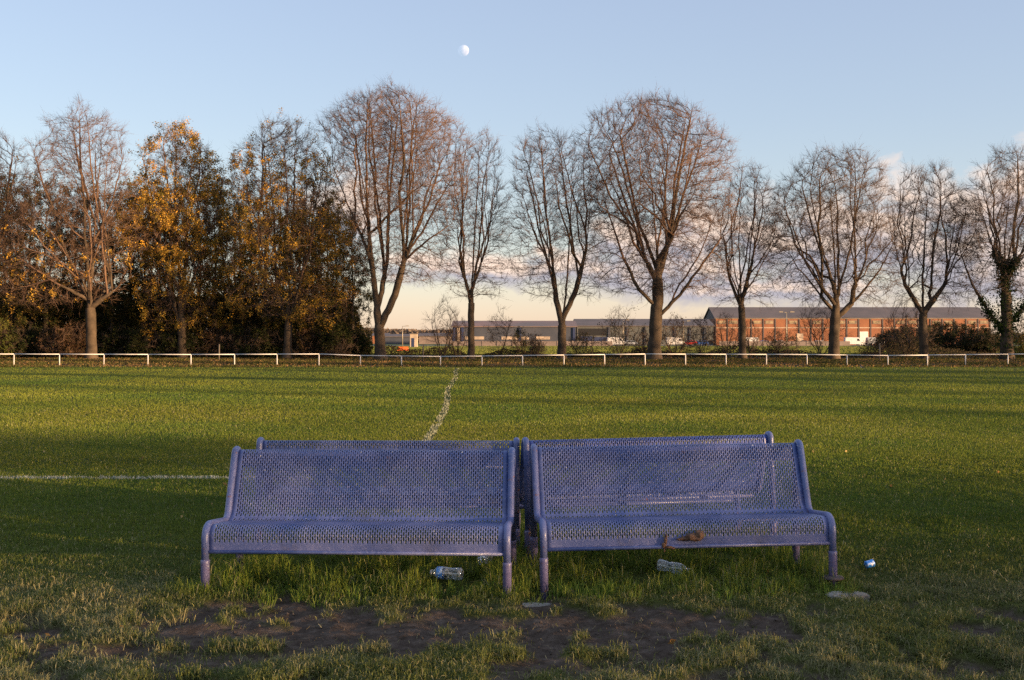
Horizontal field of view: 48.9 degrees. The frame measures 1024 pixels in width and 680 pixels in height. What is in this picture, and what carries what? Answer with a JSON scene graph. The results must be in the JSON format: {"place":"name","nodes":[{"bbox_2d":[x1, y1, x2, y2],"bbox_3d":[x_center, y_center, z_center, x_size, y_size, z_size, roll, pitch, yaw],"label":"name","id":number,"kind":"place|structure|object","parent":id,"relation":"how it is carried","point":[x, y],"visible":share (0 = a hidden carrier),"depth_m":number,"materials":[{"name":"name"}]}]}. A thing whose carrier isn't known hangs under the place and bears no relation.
{"place":"outdoors","nodes":[
{"label":"outdoors","id":0,"kind":"place"},
{"bbox_2d":[0,343,1023,679],"bbox_3d":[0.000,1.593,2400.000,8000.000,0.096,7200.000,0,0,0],"label":"ground","id":1,"kind":"structure","parent":0,"point":[408,637],"depth_m":7.57,"materials":[{"name":"plant"}]},
{"bbox_2d":[0,159,18,331],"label":"woodland tree","id":2,"kind":"object","parent":1,"relation":"on","point":[6,315],"visible":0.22,"depth_m":99.57,"materials":[{"name":"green plant"}]},
{"bbox_2d":[0,318,19,357],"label":"shrub","id":3,"kind":"object","parent":1,"relation":"on","point":[6,339],"visible":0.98,"depth_m":95.82,"materials":[{"name":"green plant"}]},
{"bbox_2d":[0,128,42,304],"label":"bare tree","id":4,"kind":"object","parent":1,"relation":"on","point":[5,217],"visible":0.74,"depth_m":95.13,"materials":[{"name":"brown plant"}]},
{"bbox_2d":[0,189,44,297],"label":"woodland tree","id":5,"kind":"object","parent":1,"relation":"on","point":[23,243],"visible":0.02,"depth_m":123.91,"materials":[{"name":"brown plant"}]},
{"bbox_2d":[0,323,47,357],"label":"shrub","id":6,"kind":"object","parent":1,"relation":"on","point":[24,340],"visible":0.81,"depth_m":96.31,"materials":[{"name":"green plant"}]},
{"bbox_2d":[0,173,50,334],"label":"woodland tree","id":7,"kind":"object","parent":1,"relation":"on","point":[8,306],"visible":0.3,"depth_m":100.56,"materials":[{"name":"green plant"}]},
{"bbox_2d":[0,181,76,338],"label":"woodland tree","id":8,"kind":"object","parent":1,"relation":"on","point":[33,235],"visible":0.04,"depth_m":111.89,"materials":[{"name":"brown plant"}]},
{"bbox_2d":[7,172,84,357],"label":"woodland tree","id":9,"kind":"object","parent":1,"relation":"on","point":[48,315],"visible":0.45,"depth_m":99.73,"materials":[{"name":"brown plant"}]},
{"bbox_2d":[31,323,77,357],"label":"shrub","id":10,"kind":"object","parent":1,"relation":"on","point":[58,347],"visible":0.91,"depth_m":95.78,"materials":[{"name":"brown plant"}]},
{"bbox_2d":[55,319,85,357],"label":"shrub","id":11,"kind":"object","parent":1,"relation":"on","point":[80,343],"visible":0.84,"depth_m":96.79,"materials":[{"name":"brown plant"}]},
{"bbox_2d":[36,189,110,356],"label":"woodland tree","id":12,"kind":"object","parent":1,"relation":"on","point":[65,291],"visible":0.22,"depth_m":103.59,"materials":[{"name":"brown plant"}]},
{"bbox_2d":[0,94,155,358],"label":"bare tree","id":13,"kind":"object","parent":1,"relation":"on","point":[91,328],"visible":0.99,"depth_m":92.39,"materials":[{"name":"brown plant"}]},
{"bbox_2d":[42,178,123,323],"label":"woodland tree","id":14,"kind":"object","parent":1,"relation":"on","point":[82,231],"visible":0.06,"depth_m":119.65,"materials":[{"name":"brown plant"}]},
{"bbox_2d":[66,185,151,357],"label":"woodland tree","id":15,"kind":"object","parent":1,"relation":"on","point":[110,310],"visible":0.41,"depth_m":100.75,"materials":[{"name":"brown plant"}]},
{"bbox_2d":[97,321,145,357],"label":"shrub","id":16,"kind":"object","parent":1,"relation":"on","point":[117,337],"visible":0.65,"depth_m":97.40,"materials":[{"name":"green plant"}]},
{"bbox_2d":[96,176,166,323],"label":"woodland tree","id":17,"kind":"object","parent":1,"relation":"on","point":[130,183],"visible":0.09,"depth_m":113.22,"materials":[{"name":"orange plant"}]},
{"bbox_2d":[0,569,274,659],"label":"dry grass","id":18,"kind":"structure","parent":1,"relation":"on","point":[94,598],"depth_m":6.48,"materials":[{"name":"plant"}]},
{"bbox_2d":[111,179,177,349],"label":"woodland tree","id":19,"kind":"object","parent":1,"relation":"on","point":[132,314],"visible":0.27,"depth_m":101.85,"materials":[{"name":"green plant"}]},
{"bbox_2d":[123,323,176,357],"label":"shrub","id":20,"kind":"object","parent":1,"relation":"on","point":[138,345],"visible":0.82,"depth_m":96.31,"materials":[{"name":"green plant"}]},
{"bbox_2d":[0,475,307,479],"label":"touchline","id":21,"kind":"object","parent":1,"relation":"on","point":[114,477],"visible":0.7,"depth_m":12.73,"materials":[{"name":"white paint"}]},
{"bbox_2d":[126,181,191,353],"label":"woodland tree","id":22,"kind":"object","parent":1,"relation":"on","point":[164,244],"visible":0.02,"depth_m":123.67,"materials":[{"name":"brown plant"}]},
{"bbox_2d":[107,116,233,357],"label":"autumn tree","id":23,"kind":"object","parent":1,"relation":"on","point":[168,222],"visible":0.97,"depth_m":95.24,"materials":[{"name":"orange plant"}]},
{"bbox_2d":[136,202,206,356],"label":"woodland tree","id":24,"kind":"object","parent":1,"relation":"on","point":[169,292],"visible":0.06,"depth_m":106.54,"materials":[{"name":"brown plant"}]},
{"bbox_2d":[0,281,363,356],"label":"undergrowth","id":25,"kind":"object","parent":1,"relation":"on","point":[104,330],"visible":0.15,"depth_m":105.21,"materials":[{"name":"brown plant"}]},
{"bbox_2d":[156,324,207,356],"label":"shrub","id":26,"kind":"object","parent":1,"relation":"on","point":[192,341],"visible":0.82,"depth_m":96.30,"materials":[{"name":"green plant"}]},
{"bbox_2d":[161,163,243,355],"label":"woodland tree","id":27,"kind":"object","parent":1,"relation":"on","point":[193,176],"visible":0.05,"depth_m":111.83,"materials":[{"name":"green plant"}]},
{"bbox_2d":[178,169,254,356],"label":"woodland tree","id":28,"kind":"object","parent":1,"relation":"on","point":[214,317],"visible":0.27,"depth_m":100.47,"materials":[{"name":"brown plant"}]},
{"bbox_2d":[195,320,243,357],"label":"shrub","id":29,"kind":"object","parent":1,"relation":"on","point":[208,349],"visible":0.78,"depth_m":97.58,"materials":[{"name":"brown plant"}]},
{"bbox_2d":[197,184,272,335],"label":"woodland tree","id":30,"kind":"object","parent":1,"relation":"on","point":[236,239],"visible":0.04,"depth_m":121.78,"materials":[{"name":"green plant"}]},
{"bbox_2d":[198,181,279,356],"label":"woodland tree","id":31,"kind":"object","parent":1,"relation":"on","point":[235,310],"visible":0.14,"depth_m":103.50,"materials":[{"name":"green plant"}]},
{"bbox_2d":[220,323,272,357],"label":"shrub","id":32,"kind":"object","parent":1,"relation":"on","point":[246,348],"visible":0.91,"depth_m":96.70,"materials":[{"name":"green plant"}]},
{"bbox_2d":[229,197,299,343],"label":"woodland tree","id":33,"kind":"object","parent":1,"relation":"on","point":[267,323],"visible":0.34,"depth_m":100.69,"materials":[{"name":"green plant"}]},
{"bbox_2d":[250,325,296,357],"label":"shrub","id":34,"kind":"object","parent":1,"relation":"on","point":[277,343],"visible":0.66,"depth_m":97.33,"materials":[{"name":"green plant"}]},
{"bbox_2d":[246,174,314,336],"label":"woodland tree","id":35,"kind":"object","parent":1,"relation":"on","point":[279,233],"visible":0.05,"depth_m":112.63,"materials":[{"name":"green plant"}]},
{"bbox_2d":[212,107,362,358],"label":"autumn tree","id":36,"kind":"object","parent":1,"relation":"on","point":[288,313],"visible":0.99,"depth_m":93.08,"materials":[{"name":"brown plant"}]},
{"bbox_2d":[282,326,331,358],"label":"shrub","id":37,"kind":"object","parent":1,"relation":"on","point":[306,350],"visible":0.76,"depth_m":96.57,"materials":[{"name":"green plant"}]},
{"bbox_2d":[277,173,351,357],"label":"woodland tree","id":38,"kind":"object","parent":1,"relation":"on","point":[301,327],"visible":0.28,"depth_m":98.51,"materials":[{"name":"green plant"}]},
{"bbox_2d":[297,192,358,311],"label":"woodland tree","id":39,"kind":"object","parent":1,"relation":"on","point":[335,240],"visible":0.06,"depth_m":111.58,"materials":[{"name":"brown plant"}]},
{"bbox_2d":[300,206,372,356],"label":"woodland tree","id":40,"kind":"object","parent":1,"relation":"on","point":[363,307],"visible":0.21,"depth_m":101.72,"materials":[{"name":"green plant"}]},
{"bbox_2d":[315,320,361,357],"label":"shrub","id":41,"kind":"object","parent":1,"relation":"on","point":[337,333],"visible":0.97,"depth_m":95.51,"materials":[{"name":"green plant"}]},
{"bbox_2d":[324,220,377,344],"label":"woodland tree","id":42,"kind":"object","parent":1,"relation":"on","point":[352,306],"visible":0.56,"depth_m":97.74,"materials":[{"name":"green plant"}]},
{"bbox_2d":[201,446,516,595],"bbox_3d":[-0.951,1.176,7.332,1.934,0.907,0.823,0,0,2],"label":"park bench","id":43,"kind":"object","parent":1,"relation":"on","point":[505,547],"visible":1,"depth_m":7.45,"materials":[{"name":"blue paint"}]},
{"bbox_2d":[344,327,374,357],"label":"shrub","id":44,"kind":"object","parent":1,"relation":"on","point":[366,347],"visible":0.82,"depth_m":96.60,"materials":[{"name":"green plant"}]},
{"bbox_2d":[255,437,520,549],"bbox_3d":[-0.902,1.177,8.550,1.935,0.931,0.823,0,0,1],"label":"park bench","id":45,"kind":"object","parent":1,"relation":"on","point":[262,443],"visible":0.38,"depth_m":8.30,"materials":[{"name":"blue paint"}]},
{"bbox_2d":[307,75,476,359],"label":"bare tree","id":46,"kind":"object","parent":1,"relation":"on","point":[380,320],"visible":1,"depth_m":89.33,"materials":[{"name":"brown plant"}]},
{"bbox_2d":[385,334,409,343],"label":"shed","id":47,"kind":"structure","parent":1,"relation":"on","point":[393,338],"depth_m":420.00,"materials":[{"name":"metal"}]},
{"bbox_2d":[409,333,418,346],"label":"kiosk","id":48,"kind":"object","parent":1,"relation":"on","point":[413,339],"visible":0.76,"depth_m":250.00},
{"bbox_2d":[418,333,450,343],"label":"shed","id":49,"kind":"structure","parent":1,"relation":"on","point":[421,338],"depth_m":430.00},
{"bbox_2d":[418,368,458,470],"bbox_3d":[-2.040,1.547,37.226,0.344,0.065,49.292,0,0,-2],"label":"halfway line","id":50,"kind":"object","parent":1,"relation":"on","point":[438,420],"visible":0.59,"depth_m":22.67,"materials":[{"name":"white paint"}]},
{"bbox_2d":[417,294,464,357],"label":"shrub","id":51,"kind":"object","parent":1,"relation":"on","point":[449,333],"visible":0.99,"depth_m":95.91,"materials":[{"name":"brown plant"}]},
{"bbox_2d":[430,566,463,579],"bbox_3d":[-0.420,1.496,7.222,0.217,0.085,0.084,0,0,12],"label":"plastic bottle","id":52,"kind":"object","parent":1,"relation":"on","point":[450,573],"visible":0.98,"depth_m":7.19,"materials":[{"name":"plastic"}]},
{"bbox_2d":[444,311,467,357],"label":"shrub","id":53,"kind":"object","parent":1,"relation":"on","point":[457,349],"visible":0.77,"depth_m":96.92,"materials":[{"name":"brown plant"}]},
{"bbox_2d":[431,122,520,358],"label":"bare tree","id":54,"kind":"object","parent":1,"relation":"on","point":[460,263],"visible":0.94,"depth_m":90.78,"materials":[{"name":"brown plant"}]},
{"bbox_2d":[483,305,513,356],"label":"shrub","id":55,"kind":"object","parent":1,"relation":"on","point":[499,333],"visible":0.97,"depth_m":103.94,"materials":[{"name":"brown plant"}]},
{"bbox_2d":[17,593,1000,679],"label":"soil crumbs","id":56,"kind":"object","parent":1,"relation":"on","point":[422,638],"visible":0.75,"depth_m":6.21,"materials":[{"name":"soil"}]},
{"bbox_2d":[0,456,1023,679],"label":"grass","id":57,"kind":"structure","parent":1,"relation":"on","point":[269,569],"depth_m":7.24,"materials":[{"name":"plant"}]},
{"bbox_2d":[864,559,874,568],"bbox_3d":[2.455,1.538,7.728,0.070,0.064,0.054,0,0,-14],"label":"drink can","id":58,"kind":"object","parent":57,"relation":"on","point":[869,563],"visible":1,"depth_m":7.71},
{"bbox_2d":[25,450,998,643],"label":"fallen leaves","id":59,"kind":"object","parent":1,"relation":"on","point":[671,641],"visible":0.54,"depth_m":7.41,"materials":[{"name":"brown plant"}]},
{"bbox_2d":[1,531,1023,679],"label":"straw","id":60,"kind":"object","parent":1,"relation":"on","point":[513,628],"visible":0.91,"depth_m":6.40,"materials":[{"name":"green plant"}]},
{"bbox_2d":[8,354,1023,365],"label":"pitch rail","id":61,"kind":"object","parent":1,"relation":"on","point":[509,355],"visible":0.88,"depth_m":68.97,"materials":[{"name":"metal"}]},
{"bbox_2d":[506,326,540,354],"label":"shrub","id":62,"kind":"object","parent":1,"relation":"on","point":[524,339],"visible":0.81,"depth_m":102.86,"materials":[{"name":"green plant"}]},
{"bbox_2d":[185,567,862,609],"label":"tall grass","id":63,"kind":"structure","parent":1,"relation":"on","point":[267,599],"depth_m":6.94,"materials":[{"name":"plant"}]},
{"bbox_2d":[522,602,550,606],"bbox_3d":[0.105,1.622,6.800,0.330,0.066,0.120,0,0,0],"label":"concrete footing","id":64,"kind":"object","parent":1,"relation":"on","point":[535,604],"visible":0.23,"depth_m":6.78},
{"bbox_2d":[526,333,547,357],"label":"shrub","id":65,"kind":"object","parent":1,"relation":"on","point":[538,343],"visible":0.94,"depth_m":99.99,"materials":[{"name":"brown plant"}]},
{"bbox_2d":[53,327,1023,342],"bbox_3d":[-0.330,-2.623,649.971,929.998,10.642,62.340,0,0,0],"label":"wood","id":66,"kind":"object","parent":1,"relation":"on","point":[397,331],"depth_m":624.74,"materials":[{"name":"green plant"}]},
{"bbox_2d":[497,118,615,359],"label":"bare tree","id":67,"kind":"object","parent":1,"relation":"on","point":[561,317],"visible":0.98,"depth_m":89.69,"materials":[{"name":"brown plant"}]},
{"bbox_2d":[566,330,600,356],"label":"shrub","id":68,"kind":"object","parent":1,"relation":"on","point":[586,338],"visible":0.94,"depth_m":101.82,"materials":[{"name":"green plant"}]},
{"bbox_2d":[597,305,641,357],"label":"shrub","id":69,"kind":"object","parent":1,"relation":"on","point":[616,351],"visible":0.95,"depth_m":99.95,"materials":[{"name":"brown plant"}]},
{"bbox_2d":[628,323,648,357],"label":"shrub","id":70,"kind":"object","parent":1,"relation":"on","point":[643,344],"visible":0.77,"depth_m":97.88,"materials":[{"name":"green plant"}]},
{"bbox_2d":[520,431,777,557],"bbox_3d":[0.967,1.160,8.579,1.908,0.937,0.812,-1,0,-9],"label":"park bench","id":71,"kind":"object","parent":1,"relation":"on","point":[765,437],"visible":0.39,"depth_m":8.36,"materials":[{"name":"blue paint"}]},
{"bbox_2d":[571,84,744,359],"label":"bare tree","id":72,"kind":"object","parent":1,"relation":"on","point":[657,312],"visible":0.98,"depth_m":88.18,"materials":[{"name":"brown plant"}]},
{"bbox_2d":[656,559,689,573],"bbox_3d":[1.067,1.503,7.457,0.219,0.097,0.077,0,0,13],"label":"plastic bottle","id":73,"kind":"object","parent":1,"relation":"on","point":[667,565],"visible":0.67,"depth_m":7.44,"materials":[{"name":"plastic"}]},
{"bbox_2d":[661,313,696,357],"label":"shrub","id":74,"kind":"object","parent":1,"relation":"on","point":[675,348],"visible":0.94,"depth_m":98.90,"materials":[{"name":"brown plant"}]},
{"bbox_2d":[530,439,843,599],"bbox_3d":[1.108,1.153,7.412,1.930,0.914,0.844,-1,0,-4],"label":"park bench","id":75,"kind":"object","parent":1,"relation":"on","point":[794,453],"visible":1,"depth_m":7.54,"materials":[{"name":"blue paint"}]},
{"bbox_2d":[662,534,674,551],"bbox_3d":[0.977,1.269,7.033,0.086,0.117,0.031,0,0,0],"label":"mud clod","id":76,"kind":"object","parent":75,"relation":"attached to","point":[664,543],"visible":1,"depth_m":7.02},
{"bbox_2d":[676,529,703,541],"bbox_3d":[1.114,1.224,7.040,0.173,0.072,0.072,0,0,0],"label":"mud clod","id":77,"kind":"object","parent":75,"relation":"on","point":[697,535],"visible":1,"depth_m":7.02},
{"bbox_2d":[680,315,719,355],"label":"shrub","id":78,"kind":"object","parent":1,"relation":"on","point":[700,349],"visible":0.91,"depth_m":101.83,"materials":[{"name":"brown plant"}]},
{"bbox_2d":[385,344,1017,356],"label":"brambles","id":79,"kind":"object","parent":1,"relation":"on","point":[719,351],"visible":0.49,"depth_m":102.44,"materials":[{"name":"brown plant"}]},
{"bbox_2d":[705,308,738,357],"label":"shrub","id":80,"kind":"object","parent":1,"relation":"on","point":[722,340],"visible":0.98,"depth_m":96.89,"materials":[{"name":"brown plant"}]},
{"bbox_2d":[699,157,793,358],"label":"bare tree","id":81,"kind":"object","parent":1,"relation":"on","point":[739,295],"visible":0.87,"depth_m":91.75,"materials":[{"name":"brown plant"}]},
{"bbox_2d":[734,318,764,357],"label":"shrub","id":82,"kind":"object","parent":1,"relation":"on","point":[752,347],"visible":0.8,"depth_m":95.91,"materials":[{"name":"brown plant"}]},
{"bbox_2d":[759,328,801,357],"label":"shrub","id":83,"kind":"object","parent":1,"relation":"on","point":[778,348],"visible":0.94,"depth_m":100.69,"materials":[{"name":"green plant"}]},
{"bbox_2d":[787,294,851,357],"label":"shrub","id":84,"kind":"object","parent":1,"relation":"on","point":[815,335],"visible":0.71,"depth_m":95.84,"materials":[{"name":"brown plant"}]},
{"bbox_2d":[748,138,913,359],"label":"bare tree","id":85,"kind":"object","parent":1,"relation":"on","point":[837,314],"visible":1,"depth_m":89.30,"materials":[{"name":"brown plant"}]},
{"bbox_2d":[825,591,869,601],"bbox_3d":[2.055,1.578,6.895,0.270,0.070,0.110,0,0,0],"label":"concrete footing","id":86,"kind":"object","parent":1,"relation":"on","point":[858,594],"visible":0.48,"depth_m":6.86,"materials":[{"name":"concrete"}]},
{"bbox_2d":[857,336,885,357],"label":"shrub","id":87,"kind":"object","parent":1,"relation":"on","point":[872,349],"visible":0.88,"depth_m":99.80,"materials":[{"name":"green plant"}]},
{"bbox_2d":[872,326,917,353],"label":"shrub","id":88,"kind":"object","parent":1,"relation":"on","point":[886,346],"visible":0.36,"depth_m":117.43,"materials":[{"name":"green plant"}]},
{"bbox_2d":[877,297,938,357],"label":"shrub","id":89,"kind":"object","parent":1,"relation":"on","point":[899,338],"visible":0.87,"depth_m":93.62,"materials":[{"name":"brown plant"}]},
{"bbox_2d":[900,322,944,353],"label":"shrub","id":90,"kind":"object","parent":1,"relation":"on","point":[935,341],"visible":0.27,"depth_m":119.33,"materials":[{"name":"green plant"}]},
{"bbox_2d":[879,156,993,358],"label":"bare tree","id":91,"kind":"object","parent":1,"relation":"on","point":[923,336],"visible":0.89,"depth_m":90.69,"materials":[{"name":"brown plant"}]},
{"bbox_2d":[916,319,968,353],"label":"shrub","id":92,"kind":"object","parent":1,"relation":"on","point":[943,327],"visible":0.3,"depth_m":121.25,"materials":[{"name":"brown plant"}]},
{"bbox_2d":[938,321,990,352],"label":"shrub","id":93,"kind":"object","parent":1,"relation":"on","point":[961,333],"visible":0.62,"depth_m":119.01,"materials":[{"name":"green plant"}]},
{"bbox_2d":[962,325,999,353],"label":"shrub","id":94,"kind":"object","parent":1,"relation":"on","point":[978,341],"visible":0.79,"depth_m":117.36,"materials":[{"name":"green plant"}]},
{"bbox_2d":[940,140,1023,359],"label":"ivy clad tree","id":95,"kind":"object","parent":1,"relation":"on","point":[1008,267],"visible":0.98,"depth_m":88.61,"materials":[{"name":"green plant"}]},
{"bbox_2d":[1013,315,1023,358],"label":"shrub","id":96,"kind":"object","parent":1,"relation":"on","point":[1020,339],"visible":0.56,"depth_m":92.61,"materials":[{"name":"green plant"}]},
{"bbox_2d":[0,365,1023,459],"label":"grass","id":97,"kind":"structure","parent":0,"point":[819,450],"depth_m":24.45,"materials":[{"name":"plant"}]},
{"bbox_2d":[0,356,1023,367],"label":"rough grass","id":98,"kind":"structure","parent":0,"point":[557,361],"depth_m":77.01,"materials":[{"name":"plant"}]},
{"bbox_2d":[0,0,1023,336],"label":"sky","id":99,"kind":"structure","parent":0,"point":[915,81],"materials":[{"name":"blue"}]},
{"bbox_2d":[1,580,1023,679],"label":"dry grass","id":100,"kind":"structure","parent":0,"point":[653,594],"depth_m":6.41,"materials":[{"name":"plant"}]},
{"bbox_2d":[451,321,576,340],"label":"blue grey warehouse","id":101,"kind":"structure","parent":0,"point":[548,330],"depth_m":330.00,"materials":[{"name":"metal"}]},
{"bbox_2d":[17,346,1019,355],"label":"field grass","id":102,"kind":"structure","parent":0,"point":[553,349],"depth_m":177.30,"materials":[{"name":"plant"}]},
{"bbox_2d":[452,341,611,345],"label":"boundary wall","id":103,"kind":"structure","parent":0,"point":[488,343],"depth_m":300.00,"materials":[{"name":"concrete"}]},
{"bbox_2d":[373,345,1018,345],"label":"yard","id":104,"kind":"structure","parent":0,"point":[612,345],"depth_m":320.49,"materials":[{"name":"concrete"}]},
{"bbox_2d":[573,319,714,344],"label":"grey warehouse","id":105,"kind":"structure","parent":104,"relation":"on","point":[590,326],"depth_m":340.00,"materials":[{"name":"metal"}]},
{"bbox_2d":[844,337,861,344],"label":"parked van","id":106,"kind":"object","parent":104,"relation":"on","point":[855,340],"visible":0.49,"depth_m":334.06,"materials":[{"name":"white paint"}]},
{"bbox_2d":[719,341,849,345],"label":"boundary wall","id":107,"kind":"structure","parent":0,"point":[842,343],"depth_m":310.00,"materials":[{"name":"concrete"}]},
{"bbox_2d":[703,307,990,344],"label":"brick warehouse","id":108,"kind":"structure","parent":0,"point":[862,324],"depth_m":350.00,"materials":[{"name":"brick"}]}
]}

